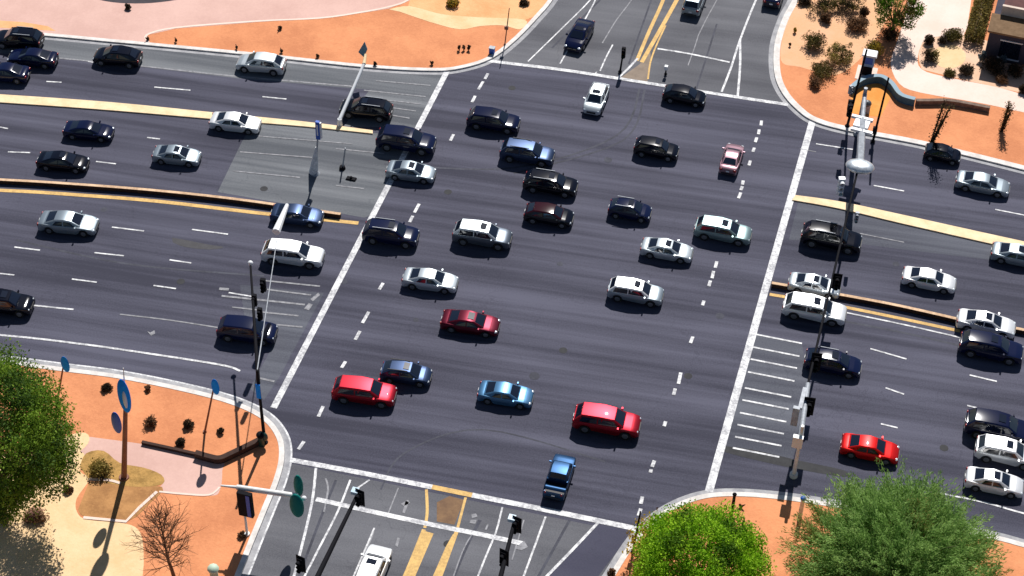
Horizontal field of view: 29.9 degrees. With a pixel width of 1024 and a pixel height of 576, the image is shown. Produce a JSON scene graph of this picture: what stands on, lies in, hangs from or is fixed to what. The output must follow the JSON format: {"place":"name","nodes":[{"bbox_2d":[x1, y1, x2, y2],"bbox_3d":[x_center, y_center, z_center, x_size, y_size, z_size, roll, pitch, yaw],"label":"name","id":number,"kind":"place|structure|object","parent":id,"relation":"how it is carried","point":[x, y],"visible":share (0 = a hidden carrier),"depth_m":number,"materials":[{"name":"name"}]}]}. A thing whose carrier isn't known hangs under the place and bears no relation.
{"place":"outdoors","nodes":[
{"label":"outdoors","id":0,"kind":"place"},
{"bbox_2d":[81,437,223,495],"bbox_3d":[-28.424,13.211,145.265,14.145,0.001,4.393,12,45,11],"label":"path","id":1,"kind":"structure","parent":0,"point":[181,473],"depth_m":145.15,"materials":[{"name":"concrete"}]},
{"bbox_2d":[0,0,409,41],"bbox_3d":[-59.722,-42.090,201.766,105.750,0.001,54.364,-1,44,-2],"label":"plaza paving","id":2,"kind":"structure","parent":0,"point":[108,20],"depth_m":186.51,"materials":[{"name":"concrete"}]},
{"bbox_2d":[0,37,441,127],"bbox_3d":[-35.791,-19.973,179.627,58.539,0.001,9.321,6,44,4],"label":"aged pavement","id":3,"kind":"structure","parent":0,"point":[199,62],"depth_m":180.07,"materials":[{"name":"asphalt"}]},
{"bbox_2d":[0,26,44,49],"bbox_3d":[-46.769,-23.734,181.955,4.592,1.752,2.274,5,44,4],"label":"utility vehicle","id":4,"kind":"object","parent":3,"relation":"on","point":[21,37],"visible":0.98,"depth_m":181.31,"materials":[{"name":"black paint"}]},
{"bbox_2d":[93,44,142,68],"bbox_3d":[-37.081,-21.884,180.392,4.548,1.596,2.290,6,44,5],"label":"hatchback","id":5,"kind":"object","parent":3,"relation":"on","point":[128,56],"visible":1,"depth_m":179.83,"materials":[{"name":"black paint"}]},
{"bbox_2d":[235,51,286,76],"bbox_3d":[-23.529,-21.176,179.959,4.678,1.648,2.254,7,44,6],"label":"hatchback","id":6,"kind":"object","parent":3,"relation":"on","point":[271,63],"visible":1,"depth_m":179.39,"materials":[{"name":"grey paint"}]},
{"bbox_2d":[339,96,393,122],"bbox_3d":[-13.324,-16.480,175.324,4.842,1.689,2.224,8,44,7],"label":"utility vehicle","id":7,"kind":"object","parent":3,"relation":"on","point":[380,109],"visible":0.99,"depth_m":174.71,"materials":[{"name":"black paint"}]},
{"bbox_2d":[240,285,323,399],"bbox_3d":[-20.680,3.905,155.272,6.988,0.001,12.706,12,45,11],"label":"aged pavement","id":8,"kind":"structure","parent":0,"point":[279,354],"depth_m":156.75,"materials":[{"name":"asphalt"}]},
{"bbox_2d":[218,124,409,216],"bbox_3d":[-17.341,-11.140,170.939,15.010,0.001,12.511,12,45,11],"label":"aged pavement","id":9,"kind":"structure","parent":0,"point":[323,191],"depth_m":170.25,"materials":[{"name":"asphalt"}]},
{"bbox_2d":[241,464,616,575],"bbox_3d":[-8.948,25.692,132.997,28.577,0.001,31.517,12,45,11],"label":"side street pavement","id":10,"kind":"structure","parent":0,"point":[279,548],"depth_m":140.93,"materials":[{"name":"asphalt"}]},
{"bbox_2d":[295,487,364,575],"bbox_3d":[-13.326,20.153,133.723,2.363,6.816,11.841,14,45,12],"label":"signal mast","id":11,"kind":"object","parent":10,"relation":"on","point":[359,497],"visible":1,"depth_m":132.55,"materials":[{"name":"black metal"}]},
{"bbox_2d":[355,544,391,575],"bbox_3d":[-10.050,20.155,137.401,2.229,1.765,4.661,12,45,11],"label":"utility vehicle","id":12,"kind":"object","parent":10,"relation":"on","point":[376,560],"visible":1,"depth_m":137.17,"materials":[{"name":"white paint"}]},
{"bbox_2d":[549,524,631,575],"bbox_3d":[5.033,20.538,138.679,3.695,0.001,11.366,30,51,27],"label":"fresh pavement","id":13,"kind":"structure","parent":10,"relation":"on","point":[593,553],"depth_m":139.96,"materials":[{"name":"asphalt"}]},
{"bbox_2d":[0,22,1023,549],"bbox_3d":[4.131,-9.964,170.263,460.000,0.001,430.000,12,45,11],"label":"road","id":14,"kind":"structure","parent":0,"point":[532,296],"depth_m":159.89,"materials":[{"name":"asphalt"}]},
{"bbox_2d":[0,288,34,317],"bbox_3d":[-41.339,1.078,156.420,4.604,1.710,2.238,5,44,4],"label":"utility vehicle","id":15,"kind":"object","parent":14,"relation":"on","point":[12,302],"visible":1,"depth_m":155.93,"materials":[{"name":"black paint"}]},
{"bbox_2d":[7,46,58,68],"bbox_3d":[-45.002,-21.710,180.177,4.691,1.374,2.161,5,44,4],"label":"sedan","id":16,"kind":"object","parent":14,"relation":"on","point":[34,57],"visible":1,"depth_m":179.67,"materials":[{"name":"blue paint"}]},
{"bbox_2d":[35,150,89,173],"bbox_3d":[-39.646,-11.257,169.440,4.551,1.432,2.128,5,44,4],"label":"sedan","id":17,"kind":"object","parent":14,"relation":"on","point":[61,160],"visible":1,"depth_m":168.98,"materials":[{"name":"black paint"}]},
{"bbox_2d":[37,210,99,236],"bbox_3d":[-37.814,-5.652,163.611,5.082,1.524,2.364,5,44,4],"label":"sedan","id":18,"kind":"object","parent":14,"relation":"on","point":[65,222],"visible":1,"depth_m":163.10,"materials":[{"name":"grey paint"}]},
{"bbox_2d":[62,120,114,142],"bbox_3d":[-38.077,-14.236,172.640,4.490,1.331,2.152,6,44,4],"label":"sedan","id":19,"kind":"object","parent":14,"relation":"on","point":[100,132],"visible":1,"depth_m":172.18,"materials":[{"name":"blue paint"}]},
{"bbox_2d":[0,366,278,575],"bbox_3d":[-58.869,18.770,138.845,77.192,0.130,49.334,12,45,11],"label":"gravel bed","id":20,"kind":"object","parent":14,"relation":"on","point":[217,540],"visible":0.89,"depth_m":146.75,"materials":[{"name":"gravel"}]},
{"bbox_2d":[0,337,83,532],"bbox_3d":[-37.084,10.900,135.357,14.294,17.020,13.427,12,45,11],"label":"tree","id":21,"kind":"object","parent":20,"relation":"on","point":[38,428],"visible":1,"depth_m":132.33,"materials":[{"name":"green plant"}]},
{"bbox_2d":[0,451,143,575],"bbox_3d":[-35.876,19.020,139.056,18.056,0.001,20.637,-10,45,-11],"label":"sand path","id":22,"kind":"structure","parent":20,"relation":"on","point":[66,539],"depth_m":139.53,"materials":[{"name":"sand"}]},
{"bbox_2d":[78,481,162,521],"bbox_3d":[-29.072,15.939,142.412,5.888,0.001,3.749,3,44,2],"label":"planting bed","id":23,"kind":"object","parent":20,"relation":"on","point":[107,500],"visible":0.97,"depth_m":142.60,"materials":[{"name":"brown soil"}]},
{"bbox_2d":[80,450,163,486],"bbox_3d":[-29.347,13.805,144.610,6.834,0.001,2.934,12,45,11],"label":"dry grass bed","id":24,"kind":"object","parent":20,"relation":"on","point":[141,477],"visible":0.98,"depth_m":144.48,"materials":[{"name":"plant"}]},
{"bbox_2d":[111,368,130,481],"bbox_3d":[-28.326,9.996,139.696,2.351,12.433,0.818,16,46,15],"label":"sign pylon","id":25,"kind":"object","parent":24,"relation":"on","point":[124,396],"visible":1,"depth_m":139.01,"materials":[{"name":"blue"}]},
{"bbox_2d":[120,495,203,575],"bbox_3d":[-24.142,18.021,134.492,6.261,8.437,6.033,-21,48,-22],"label":"bare tree","id":26,"kind":"object","parent":20,"relation":"on","point":[160,515],"visible":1,"depth_m":134.17,"materials":[{"name":"brown plant"}]},
{"bbox_2d":[221,475,306,536],"bbox_3d":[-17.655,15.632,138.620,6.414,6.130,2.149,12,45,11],"label":"signal mast","id":27,"kind":"object","parent":20,"relation":"on","point":[245,504],"visible":1,"depth_m":137.17,"materials":[{"name":"metal"}]},
{"bbox_2d":[248,203,288,444],"bbox_3d":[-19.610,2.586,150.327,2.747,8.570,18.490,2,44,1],"label":"signal mast","id":28,"kind":"object","parent":20,"relation":"on","point":[276,230],"visible":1,"depth_m":147.57,"materials":[{"name":"black metal"}]},
{"bbox_2d":[2,360,284,575],"bbox_3d":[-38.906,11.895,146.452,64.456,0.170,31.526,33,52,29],"label":"curb","id":29,"kind":"structure","parent":14,"relation":"on","point":[262,513],"depth_m":148.78,"materials":[{"name":"concrete"}]},
{"bbox_2d":[1,358,290,575],"bbox_3d":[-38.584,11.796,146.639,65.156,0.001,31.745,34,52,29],"label":"gutter","id":30,"kind":"object","parent":14,"relation":"on","point":[251,557],"visible":0.91,"depth_m":148.08,"materials":[{"name":"concrete"}]},
{"bbox_2d":[3,355,291,575],"bbox_3d":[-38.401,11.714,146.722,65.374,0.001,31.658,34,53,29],"label":"white marking","id":31,"kind":"object","parent":14,"relation":"on","point":[219,392],"visible":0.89,"depth_m":149.46,"materials":[{"name":"paint"}]},
{"bbox_2d":[0,178,340,218],"bbox_3d":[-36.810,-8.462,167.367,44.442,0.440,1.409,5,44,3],"label":"median wall","id":32,"kind":"structure","parent":14,"relation":"on","point":[332,214],"depth_m":167.34,"materials":[{"name":"brown paint"}]},
{"bbox_2d":[151,145,201,167],"bbox_3d":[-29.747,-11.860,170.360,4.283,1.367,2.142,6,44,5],"label":"sedan","id":33,"kind":"object","parent":14,"relation":"on","point":[174,155],"visible":1,"depth_m":169.90,"materials":[{"name":"grey paint"}]},
{"bbox_2d":[0,94,372,133],"bbox_3d":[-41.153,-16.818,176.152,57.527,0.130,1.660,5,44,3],"label":"median","id":34,"kind":"object","parent":14,"relation":"on","point":[78,104],"visible":0.93,"depth_m":175.79,"materials":[{"name":"yellow concrete"}]},
{"bbox_2d":[208,111,261,134],"bbox_3d":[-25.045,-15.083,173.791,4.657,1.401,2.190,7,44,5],"label":"sedan","id":35,"kind":"object","parent":14,"relation":"on","point":[233,121],"visible":1,"depth_m":173.31,"materials":[{"name":"white paint"}]},
{"bbox_2d":[216,314,277,345],"bbox_3d":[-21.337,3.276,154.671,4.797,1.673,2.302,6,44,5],"label":"utility vehicle","id":36,"kind":"object","parent":14,"relation":"on","point":[234,327],"visible":0.96,"depth_m":154.11,"materials":[{"name":"blue paint"}]},
{"bbox_2d":[260,238,325,269],"bbox_3d":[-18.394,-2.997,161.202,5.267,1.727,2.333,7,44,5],"label":"utility vehicle","id":37,"kind":"object","parent":14,"relation":"on","point":[295,252],"visible":1,"depth_m":160.63,"materials":[{"name":"white paint"}]},
{"bbox_2d":[269,203,324,227],"bbox_3d":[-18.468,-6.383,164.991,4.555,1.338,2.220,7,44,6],"label":"sedan","id":38,"kind":"object","parent":14,"relation":"on","point":[302,215],"visible":0.83,"depth_m":164.52,"materials":[{"name":"blue paint"}]},
{"bbox_2d":[44,0,552,71],"bbox_3d":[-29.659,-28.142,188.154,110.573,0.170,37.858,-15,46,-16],"label":"curb","id":39,"kind":"structure","parent":14,"relation":"on","point":[529,24],"depth_m":182.37,"materials":[{"name":"concrete"}]},
{"bbox_2d":[45,0,557,74],"bbox_3d":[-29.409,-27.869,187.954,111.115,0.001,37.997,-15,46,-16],"label":"gutter","id":40,"kind":"object","parent":14,"relation":"on","point":[531,28],"visible":0.87,"depth_m":182.29,"materials":[{"name":"concrete"}]},
{"bbox_2d":[219,80,429,381],"bbox_3d":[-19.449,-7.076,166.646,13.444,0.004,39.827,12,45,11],"label":"crosswalk bars","id":41,"kind":"object","parent":14,"relation":"on","point":[221,288],"visible":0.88,"depth_m":168.75,"materials":[{"name":"white paint"}]},
{"bbox_2d":[148,1,543,67],"bbox_3d":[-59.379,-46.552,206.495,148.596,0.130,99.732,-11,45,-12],"label":"gravel bed","id":42,"kind":"object","parent":14,"relation":"on","point":[388,37],"visible":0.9,"depth_m":183.95,"materials":[{"name":"gravel"}]},
{"bbox_2d":[390,6,526,28],"bbox_3d":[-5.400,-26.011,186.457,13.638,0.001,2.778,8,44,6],"label":"sand path","id":43,"kind":"structure","parent":42,"relation":"on","point":[458,22],"depth_m":186.51,"materials":[{"name":"sand"}]},
{"bbox_2d":[408,0,546,19],"bbox_3d":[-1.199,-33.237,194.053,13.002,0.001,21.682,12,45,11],"label":"gravel bed","id":44,"kind":"object","parent":42,"relation":"on","point":[486,8],"visible":1,"depth_m":187.96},
{"bbox_2d":[331,375,397,408],"bbox_3d":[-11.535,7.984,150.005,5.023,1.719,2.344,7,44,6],"label":"utility vehicle","id":45,"kind":"object","parent":14,"relation":"on","point":[360,389],"visible":1,"depth_m":149.43,"materials":[{"name":"red paint"}]},
{"bbox_2d":[362,217,419,248],"bbox_3d":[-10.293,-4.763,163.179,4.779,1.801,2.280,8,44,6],"label":"utility vehicle","id":46,"kind":"object","parent":14,"relation":"on","point":[385,230],"visible":1,"depth_m":162.61,"materials":[{"name":"blue paint"}]},
{"bbox_2d":[375,124,436,155],"bbox_3d":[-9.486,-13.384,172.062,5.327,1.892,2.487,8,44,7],"label":"utility vehicle","id":47,"kind":"object","parent":14,"relation":"on","point":[402,137],"visible":1,"depth_m":171.44,"materials":[{"name":"blue paint"}]},
{"bbox_2d":[380,358,432,387],"bbox_3d":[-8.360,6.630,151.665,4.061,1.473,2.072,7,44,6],"label":"hatchback","id":48,"kind":"object","parent":14,"relation":"on","point":[405,371],"visible":1,"depth_m":151.19,"materials":[{"name":"blue paint"}]},
{"bbox_2d":[385,160,436,184],"bbox_3d":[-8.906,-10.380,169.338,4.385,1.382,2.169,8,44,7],"label":"sedan","id":49,"kind":"object","parent":14,"relation":"on","point":[414,171],"visible":1,"depth_m":168.87,"materials":[{"name":"grey paint"}]},
{"bbox_2d":[401,267,458,294],"bbox_3d":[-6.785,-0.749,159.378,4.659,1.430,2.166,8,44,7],"label":"sedan","id":50,"kind":"object","parent":14,"relation":"on","point":[430,279],"visible":1,"depth_m":158.91,"materials":[{"name":"grey paint"}]},
{"bbox_2d":[440,309,500,337],"bbox_3d":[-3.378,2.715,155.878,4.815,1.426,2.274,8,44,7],"label":"sedan","id":51,"kind":"object","parent":14,"relation":"on","point":[470,322],"visible":1,"depth_m":155.40,"materials":[{"name":"red paint"}]},
{"bbox_2d":[0,0,959,575],"bbox_3d":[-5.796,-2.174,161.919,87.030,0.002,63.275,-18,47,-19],"label":"yellow marking","id":52,"kind":"object","parent":14,"relation":"on","point":[468,494],"visible":0.97,"depth_m":166.17,"materials":[{"name":"paint"}]},
{"bbox_2d":[452,219,512,250],"bbox_3d":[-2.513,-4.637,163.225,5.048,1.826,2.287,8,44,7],"label":"utility vehicle","id":53,"kind":"object","parent":14,"relation":"on","point":[476,232],"visible":1,"depth_m":162.65,"materials":[{"name":"grey paint"}]},
{"bbox_2d":[16,0,957,575],"bbox_3d":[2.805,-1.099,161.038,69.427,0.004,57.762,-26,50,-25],"label":"tyre marks","id":54,"kind":"object","parent":14,"relation":"on","point":[516,172],"visible":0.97,"depth_m":160.74},
{"bbox_2d":[466,106,520,134],"bbox_3d":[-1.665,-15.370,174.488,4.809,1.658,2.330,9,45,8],"label":"utility vehicle","id":55,"kind":"object","parent":14,"relation":"on","point":[491,118],"visible":1,"depth_m":173.91,"materials":[{"name":"blue paint"}]},
{"bbox_2d":[477,380,533,409],"bbox_3d":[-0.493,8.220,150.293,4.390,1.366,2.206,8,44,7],"label":"sedan","id":56,"kind":"object","parent":14,"relation":"on","point":[504,393],"visible":1,"depth_m":149.84,"materials":[{"name":"blue paint"}]},
{"bbox_2d":[0,0,1023,575],"bbox_3d":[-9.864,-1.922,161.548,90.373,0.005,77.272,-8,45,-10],"label":"white marking","id":57,"kind":"object","parent":14,"relation":"on","point":[722,442],"visible":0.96,"depth_m":153.72,"materials":[{"name":"paint"}]},
{"bbox_2d":[0,61,1023,515],"bbox_3d":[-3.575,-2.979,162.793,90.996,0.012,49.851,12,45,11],"label":"white marking","id":58,"kind":"object","parent":14,"relation":"on","point":[412,219],"visible":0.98,"depth_m":161.48,"materials":[{"name":"paint"}]},
{"bbox_2d":[499,137,554,167],"bbox_3d":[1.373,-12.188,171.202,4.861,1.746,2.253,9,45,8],"label":"utility vehicle","id":59,"kind":"object","parent":14,"relation":"on","point":[522,150],"visible":1,"depth_m":170.65,"materials":[{"name":"blue paint"}]},
{"bbox_2d":[523,202,573,228],"bbox_3d":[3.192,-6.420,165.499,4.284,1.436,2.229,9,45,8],"label":"hatchback","id":60,"kind":"object","parent":14,"relation":"on","point":[547,213],"visible":1,"depth_m":164.99,"materials":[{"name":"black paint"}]},
{"bbox_2d":[522,168,578,198],"bbox_3d":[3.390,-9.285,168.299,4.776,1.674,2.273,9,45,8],"label":"utility vehicle","id":61,"kind":"object","parent":14,"relation":"on","point":[546,181],"visible":1,"depth_m":167.74,"materials":[{"name":"black paint"}]},
{"bbox_2d":[542,454,575,500],"bbox_3d":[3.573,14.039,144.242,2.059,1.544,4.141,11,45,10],"label":"pickup truck","id":62,"kind":"object","parent":14,"relation":"on","point":[559,476],"visible":1,"depth_m":143.62,"materials":[{"name":"blue paint"}]},
{"bbox_2d":[583,82,609,115],"bbox_3d":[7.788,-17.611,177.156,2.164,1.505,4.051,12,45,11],"label":"hatchback","id":63,"kind":"object","parent":14,"relation":"on","point":[597,96],"visible":1,"depth_m":176.36,"materials":[{"name":"white paint"}]},
{"bbox_2d":[572,402,641,439],"bbox_3d":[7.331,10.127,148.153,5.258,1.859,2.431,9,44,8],"label":"utility vehicle","id":64,"kind":"object","parent":14,"relation":"on","point":[603,418],"visible":1,"depth_m":147.56,"materials":[{"name":"red paint"}]},
{"bbox_2d":[607,196,651,222],"bbox_3d":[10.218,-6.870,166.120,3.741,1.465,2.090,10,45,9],"label":"hatchback","id":65,"kind":"object","parent":14,"relation":"on","point":[629,208],"visible":1,"depth_m":165.64,"materials":[{"name":"blue paint"}]},
{"bbox_2d":[607,276,663,307],"bbox_3d":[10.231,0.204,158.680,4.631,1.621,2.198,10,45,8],"label":"utility vehicle","id":66,"kind":"object","parent":14,"relation":"on","point":[620,288],"visible":1,"depth_m":158.14,"materials":[{"name":"grey paint"}]},
{"bbox_2d":[633,135,678,161],"bbox_3d":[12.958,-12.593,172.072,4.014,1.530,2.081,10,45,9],"label":"utility vehicle","id":67,"kind":"object","parent":14,"relation":"on","point":[655,147],"visible":1,"depth_m":171.56,"materials":[{"name":"black paint"}]},
{"bbox_2d":[640,237,693,263],"bbox_3d":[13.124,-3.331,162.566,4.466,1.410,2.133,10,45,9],"label":"sedan","id":68,"kind":"object","parent":14,"relation":"on","point":[666,249],"visible":1,"depth_m":162.11,"materials":[{"name":"grey paint"}]},
{"bbox_2d":[662,83,705,107],"bbox_3d":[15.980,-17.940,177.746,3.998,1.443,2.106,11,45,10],"label":"hatchback","id":69,"kind":"object","parent":14,"relation":"on","point":[685,94],"visible":1,"depth_m":177.26,"materials":[{"name":"black paint"}]},
{"bbox_2d":[693,215,751,246],"bbox_3d":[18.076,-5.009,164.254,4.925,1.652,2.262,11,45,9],"label":"utility vehicle","id":70,"kind":"object","parent":14,"relation":"on","point":[721,229],"visible":1,"depth_m":163.70,"materials":[{"name":"teal paint"}]},
{"bbox_2d":[724,446,848,476],"bbox_3d":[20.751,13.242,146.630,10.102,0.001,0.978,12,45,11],"label":"tar patch","id":71,"kind":"object","parent":14,"relation":"on","point":[802,465],"visible":0.91,"depth_m":146.58,"materials":[{"name":"asphalt"}]},
{"bbox_2d":[602,488,1023,575],"bbox_3d":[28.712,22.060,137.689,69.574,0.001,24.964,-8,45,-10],"label":"gutter","id":72,"kind":"object","parent":14,"relation":"on","point":[615,559],"visible":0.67,"depth_m":143.81,"materials":[{"name":"concrete"}]},
{"bbox_2d":[781,291,846,326],"bbox_3d":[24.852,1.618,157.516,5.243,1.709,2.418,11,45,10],"label":"utility vehicle","id":73,"kind":"object","parent":14,"relation":"on","point":[797,305],"visible":0.98,"depth_m":156.96,"materials":[{"name":"white paint"}]},
{"bbox_2d":[787,272,840,298],"bbox_3d":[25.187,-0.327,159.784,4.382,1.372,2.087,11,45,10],"label":"sedan","id":74,"kind":"object","parent":14,"relation":"on","point":[815,284],"visible":0.77,"depth_m":159.31,"materials":[{"name":"grey paint"}]},
{"bbox_2d":[614,492,1023,574],"bbox_3d":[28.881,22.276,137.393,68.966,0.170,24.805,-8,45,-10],"label":"curb","id":75,"kind":"structure","parent":14,"relation":"on","point":[620,561],"depth_m":143.68,"materials":[{"name":"concrete"}]},
{"bbox_2d":[616,496,1023,575],"bbox_3d":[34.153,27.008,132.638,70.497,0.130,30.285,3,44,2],"label":"gravel bed","id":76,"kind":"object","parent":14,"relation":"on","point":[771,517],"visible":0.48,"depth_m":141.64,"materials":[{"name":"gravel"}]},
{"bbox_2d":[628,498,776,575],"bbox_3d":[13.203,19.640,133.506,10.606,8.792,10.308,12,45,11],"label":"tree","id":77,"kind":"object","parent":76,"relation":"on","point":[675,534],"visible":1,"depth_m":132.05,"materials":[{"name":"green plant"}]},
{"bbox_2d":[774,455,1013,575],"bbox_3d":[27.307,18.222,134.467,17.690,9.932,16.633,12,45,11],"label":"palo verde tree","id":78,"kind":"object","parent":76,"relation":"on","point":[902,531],"visible":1,"depth_m":134.05,"materials":[{"name":"green plant"}]},
{"bbox_2d":[800,219,861,254],"bbox_3d":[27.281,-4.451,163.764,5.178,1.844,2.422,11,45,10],"label":"utility vehicle","id":79,"kind":"object","parent":14,"relation":"on","point":[827,234],"visible":0.98,"depth_m":163.19,"materials":[{"name":"black paint"}]},
{"bbox_2d":[803,346,861,378],"bbox_3d":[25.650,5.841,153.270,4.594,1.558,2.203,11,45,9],"label":"hatchback","id":80,"kind":"object","parent":14,"relation":"on","point":[836,361],"visible":0.77,"depth_m":152.76,"materials":[{"name":"blue paint"}]},
{"bbox_2d":[771,282,955,322],"bbox_3d":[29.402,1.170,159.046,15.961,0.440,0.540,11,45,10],"label":"median wall","id":81,"kind":"structure","parent":14,"relation":"on","point":[898,307],"depth_m":158.67,"materials":[{"name":"brown paint"}]},
{"bbox_2d":[839,433,899,465],"bbox_3d":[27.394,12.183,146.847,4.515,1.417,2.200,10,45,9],"label":"sedan","id":82,"kind":"object","parent":14,"relation":"on","point":[871,448],"visible":1,"depth_m":146.40,"materials":[{"name":"red paint"}]},
{"bbox_2d":[768,0,1023,173],"bbox_3d":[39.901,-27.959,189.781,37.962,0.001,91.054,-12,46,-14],"label":"gutter","id":83,"kind":"object","parent":14,"relation":"on","point":[770,60],"visible":0.97,"depth_m":176.95,"materials":[{"name":"concrete"}]},
{"bbox_2d":[773,0,1023,170],"bbox_3d":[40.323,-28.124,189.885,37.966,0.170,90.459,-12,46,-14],"label":"curb","id":84,"kind":"structure","parent":14,"relation":"on","point":[794,104],"depth_m":176.45,"materials":[{"name":"concrete"}]},
{"bbox_2d":[780,0,1023,164],"bbox_3d":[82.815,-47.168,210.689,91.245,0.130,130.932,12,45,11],"label":"gravel bed","id":85,"kind":"object","parent":14,"relation":"on","point":[972,131],"visible":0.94,"depth_m":177.16,"materials":[{"name":"gravel"}]},
{"bbox_2d":[789,87,873,478],"bbox_3d":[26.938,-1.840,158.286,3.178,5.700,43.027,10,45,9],"label":"signal gantry","id":86,"kind":"object","parent":85,"relation":"on","point":[859,164],"visible":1,"depth_m":156.06,"materials":[{"name":"metal"}]},
{"bbox_2d":[780,0,892,74],"bbox_3d":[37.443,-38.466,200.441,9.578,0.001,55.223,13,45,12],"label":"sand bed","id":87,"kind":"object","parent":85,"relation":"on","point":[802,20],"visible":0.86,"depth_m":185.84,"materials":[{"name":"sand"}]},
{"bbox_2d":[851,83,891,116],"bbox_3d":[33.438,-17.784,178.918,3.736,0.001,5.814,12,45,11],"label":"sand bed","id":88,"kind":"object","parent":85,"relation":"on","point":[875,92],"visible":0.75,"depth_m":178.82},
{"bbox_2d":[852,74,915,105],"bbox_3d":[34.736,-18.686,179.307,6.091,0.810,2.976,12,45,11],"label":"corner wall","id":89,"kind":"structure","parent":85,"relation":"on","point":[898,94],"depth_m":179.27,"materials":[{"name":"concrete"}]},
{"bbox_2d":[874,0,926,30],"bbox_3d":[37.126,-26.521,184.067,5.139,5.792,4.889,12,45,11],"label":"tree","id":90,"kind":"object","parent":85,"relation":"on","point":[898,18],"visible":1,"depth_m":182.97,"materials":[{"name":"green plant"}]},
{"bbox_2d":[963,0,993,44],"bbox_3d":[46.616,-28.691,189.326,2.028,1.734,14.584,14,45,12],"label":"hedge","id":91,"kind":"object","parent":85,"relation":"on","point":[978,16],"visible":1,"depth_m":185.86,"materials":[{"name":"green plant"}]},
{"bbox_2d":[985,0,1023,65],"bbox_3d":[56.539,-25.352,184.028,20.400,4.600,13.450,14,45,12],"label":"building","id":92,"kind":"structure","parent":85,"relation":"on","point":[1005,31],"depth_m":181.90,"materials":[{"name":"paint"}]},
{"bbox_2d":[792,195,1023,244],"bbox_3d":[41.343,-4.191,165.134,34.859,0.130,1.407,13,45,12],"label":"median","id":93,"kind":"object","parent":14,"relation":"on","point":[965,233],"visible":0.96,"depth_m":166.51,"materials":[{"name":"yellow concrete"}]},
{"bbox_2d":[901,266,956,294],"bbox_3d":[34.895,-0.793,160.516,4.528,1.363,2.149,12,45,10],"label":"sedan","id":94,"kind":"object","parent":14,"relation":"on","point":[927,279],"visible":1,"depth_m":160.07,"materials":[{"name":"white paint"}]},
{"bbox_2d":[923,142,960,165],"bbox_3d":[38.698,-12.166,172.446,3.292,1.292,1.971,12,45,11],"label":"hatchback","id":95,"kind":"object","parent":14,"relation":"on","point":[943,152],"visible":1,"depth_m":172.00,"materials":[{"name":"black paint"}]},
{"bbox_2d":[955,170,1009,197],"bbox_3d":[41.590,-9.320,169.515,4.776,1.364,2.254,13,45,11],"label":"sedan","id":96,"kind":"object","parent":14,"relation":"on","point":[983,182],"visible":1,"depth_m":169.05,"materials":[{"name":"grey paint"}]},
{"bbox_2d":[955,308,1015,337],"bbox_3d":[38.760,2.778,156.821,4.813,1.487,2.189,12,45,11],"label":"sedan","id":97,"kind":"object","parent":14,"relation":"on","point":[980,320],"visible":0.94,"depth_m":156.36,"materials":[{"name":"white paint"}]},
{"bbox_2d":[958,329,1023,365],"bbox_3d":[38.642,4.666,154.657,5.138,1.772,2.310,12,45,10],"label":"utility vehicle","id":98,"kind":"object","parent":14,"relation":"on","point":[985,344],"visible":1,"depth_m":154.11,"materials":[{"name":"blue paint"}]},
{"bbox_2d":[963,466,1023,498],"bbox_3d":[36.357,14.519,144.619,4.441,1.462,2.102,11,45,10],"label":"sedan","id":99,"kind":"object","parent":14,"relation":"on","point":[996,481],"visible":1,"depth_m":144.19,"materials":[{"name":"white paint"}]},
{"bbox_2d":[964,407,1023,443],"bbox_3d":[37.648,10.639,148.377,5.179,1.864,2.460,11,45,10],"label":"utility vehicle","id":100,"kind":"object","parent":14,"relation":"on","point":[979,421],"visible":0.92,"depth_m":147.78,"materials":[{"name":"blue paint"}]},
{"bbox_2d":[974,434,1023,470],"bbox_3d":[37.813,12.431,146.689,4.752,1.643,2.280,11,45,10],"label":"utility vehicle","id":101,"kind":"object","parent":14,"relation":"on","point":[1000,449],"visible":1,"depth_m":146.17,"materials":[{"name":"white paint"}]},
{"bbox_2d":[990,241,1023,266],"bbox_3d":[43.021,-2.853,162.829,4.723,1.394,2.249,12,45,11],"label":"sedan","id":102,"kind":"object","parent":14,"relation":"on","point":[1008,253],"visible":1,"depth_m":162.48,"materials":[{"name":"white paint"}]},
{"bbox_2d":[482,0,786,101],"bbox_3d":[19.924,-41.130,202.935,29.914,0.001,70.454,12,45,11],"label":"side street pavement","id":103,"kind":"structure","parent":0,"point":[682,31],"depth_m":184.57,"materials":[{"name":"asphalt"}]},
{"bbox_2d":[564,18,594,52],"bbox_3d":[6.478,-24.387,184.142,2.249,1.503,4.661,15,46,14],"label":"sedan","id":104,"kind":"object","parent":103,"relation":"on","point":[579,35],"visible":1,"depth_m":183.34,"materials":[{"name":"blue paint"}]},
{"bbox_2d":[726,333,807,458],"bbox_3d":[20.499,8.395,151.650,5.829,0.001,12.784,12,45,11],"label":"aged pavement","id":105,"kind":"structure","parent":0,"point":[799,376],"depth_m":151.34,"materials":[{"name":"asphalt"}]},
{"bbox_2d":[733,334,801,457],"bbox_3d":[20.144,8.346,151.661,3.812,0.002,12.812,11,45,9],"label":"crosswalk bars","id":106,"kind":"object","parent":105,"relation":"on","point":[766,392],"visible":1,"depth_m":151.03,"materials":[{"name":"white paint"}]},
{"bbox_2d":[789,202,996,260],"bbox_3d":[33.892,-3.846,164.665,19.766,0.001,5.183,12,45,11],"label":"aged pavement","id":107,"kind":"structure","parent":0,"point":[917,239],"depth_m":165.39,"materials":[{"name":"asphalt"}]},
{"bbox_2d":[891,0,1023,111],"bbox_3d":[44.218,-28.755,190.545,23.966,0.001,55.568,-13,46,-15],"label":"path","id":108,"kind":"structure","parent":0,"point":[935,20],"depth_m":182.38,"materials":[{"name":"concrete"}]},
{"bbox_2d":[919,35,1023,92],"bbox_3d":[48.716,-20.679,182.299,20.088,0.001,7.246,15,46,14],"label":"bed","id":109,"kind":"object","parent":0,"point":[972,51],"depth_m":182.47,"materials":[{"name":"gravel"}]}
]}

